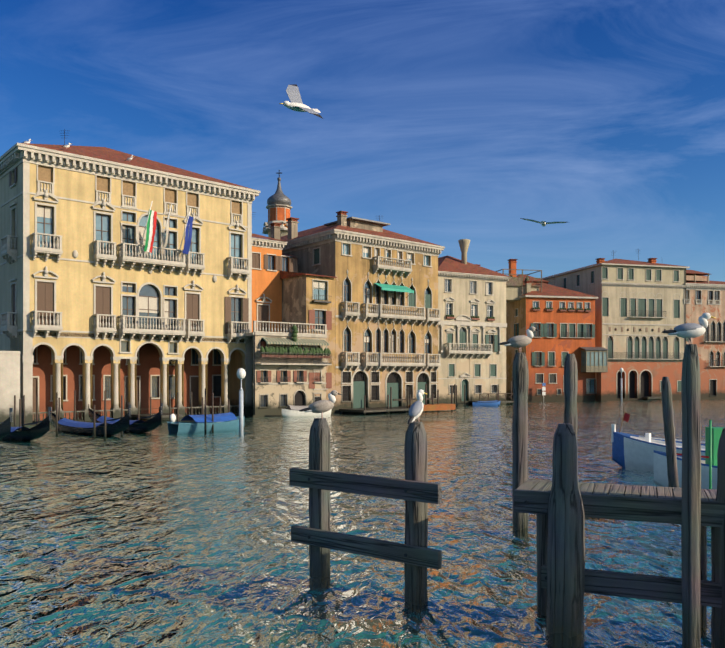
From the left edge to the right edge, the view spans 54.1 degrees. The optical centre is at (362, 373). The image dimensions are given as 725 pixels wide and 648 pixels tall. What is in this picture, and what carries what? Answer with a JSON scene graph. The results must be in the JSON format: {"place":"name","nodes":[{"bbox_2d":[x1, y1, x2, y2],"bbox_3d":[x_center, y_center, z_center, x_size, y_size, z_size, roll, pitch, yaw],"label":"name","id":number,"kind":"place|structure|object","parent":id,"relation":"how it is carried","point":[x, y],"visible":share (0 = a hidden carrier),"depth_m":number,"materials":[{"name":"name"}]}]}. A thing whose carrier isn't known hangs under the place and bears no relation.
{"place":"outdoors","nodes":[
{"label":"outdoors","id":0,"kind":"place"},
{"bbox_2d":[0,399,724,647],"bbox_3d":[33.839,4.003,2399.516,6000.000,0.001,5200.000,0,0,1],"label":"water","id":1,"kind":"structure","parent":0,"point":[160,536],"depth_m":17.08,"materials":[{"name":"teal liquid"}]},
{"bbox_2d":[0,143,259,425],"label":"palazzo","id":2,"kind":"structure","parent":1,"relation":"in","point":[131,281],"depth_m":59.66,"materials":[{"name":"stone"}]},
{"bbox_2d":[22,84,715,423],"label":"seagulls","id":3,"kind":"object","parent":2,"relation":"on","point":[689,331],"visible":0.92,"depth_m":11.96,"materials":[{"name":"grey"}]},
{"bbox_2d":[251,338,252,407],"bbox_3d":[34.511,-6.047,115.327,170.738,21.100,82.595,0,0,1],"label":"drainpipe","id":4,"kind":"object","parent":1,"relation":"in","point":[252,373],"depth_m":80.88,"materials":[{"name":"paint"}]},
{"bbox_2d":[262,170,291,239],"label":"campanile","id":5,"kind":"structure","parent":1,"relation":"on","point":[278,207],"depth_m":148.02,"materials":[{"name":"brick"}]},
{"bbox_2d":[245,233,331,416],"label":"house","id":6,"kind":"structure","parent":1,"relation":"in","point":[284,366],"depth_m":68.39,"materials":[{"name":"paint"}]},
{"bbox_2d":[60,129,638,260],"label":"antennas","id":7,"kind":"object","parent":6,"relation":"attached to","point":[64,135],"visible":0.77,"depth_m":82.52,"materials":[{"name":"black metal"}]},
{"bbox_2d":[14,368,622,440],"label":"poles","id":8,"kind":"object","parent":1,"relation":"in","point":[241,373],"visible":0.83,"depth_m":46.64,"materials":[{"name":"brown wood"}]},
{"bbox_2d":[0,400,722,489],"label":"boats","id":9,"kind":"object","parent":1,"relation":"on","point":[647,452],"visible":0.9,"depth_m":40.94,"materials":[{"name":"painted wood"},{"name":"blue tarp"}]},
{"bbox_2d":[269,211,455,414],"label":"palazzo","id":10,"kind":"structure","parent":1,"relation":"in","point":[365,291],"depth_m":74.00,"materials":[{"name":"stone"}]},
{"bbox_2d":[438,239,513,406],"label":"palazzo","id":11,"kind":"structure","parent":1,"relation":"in","point":[472,325],"depth_m":89.64,"materials":[{"name":"paint"}]},
{"bbox_2d":[289,344,724,647],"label":"posts","id":12,"kind":"object","parent":1,"relation":"in","point":[563,503],"visible":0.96,"depth_m":10.40,"materials":[{"name":"grey wood"}]},
{"bbox_2d":[495,259,607,401],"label":"house","id":13,"kind":"structure","parent":1,"relation":"in","point":[561,319],"depth_m":101.13,"materials":[{"name":"paint"}]},
{"bbox_2d":[542,258,689,399],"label":"building","id":14,"kind":"structure","parent":1,"relation":"in","point":[640,306],"depth_m":107.83,"materials":[{"name":"paint"}]},
{"bbox_2d":[683,270,724,398],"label":"house","id":15,"kind":"structure","parent":1,"relation":"in","point":[704,294],"depth_m":110.74,"materials":[{"name":"paint"}]},
{"bbox_2d":[0,0,724,281],"label":"sky","id":16,"kind":"structure","parent":0,"point":[447,122],"materials":[{"name":"blue"}]}
]}

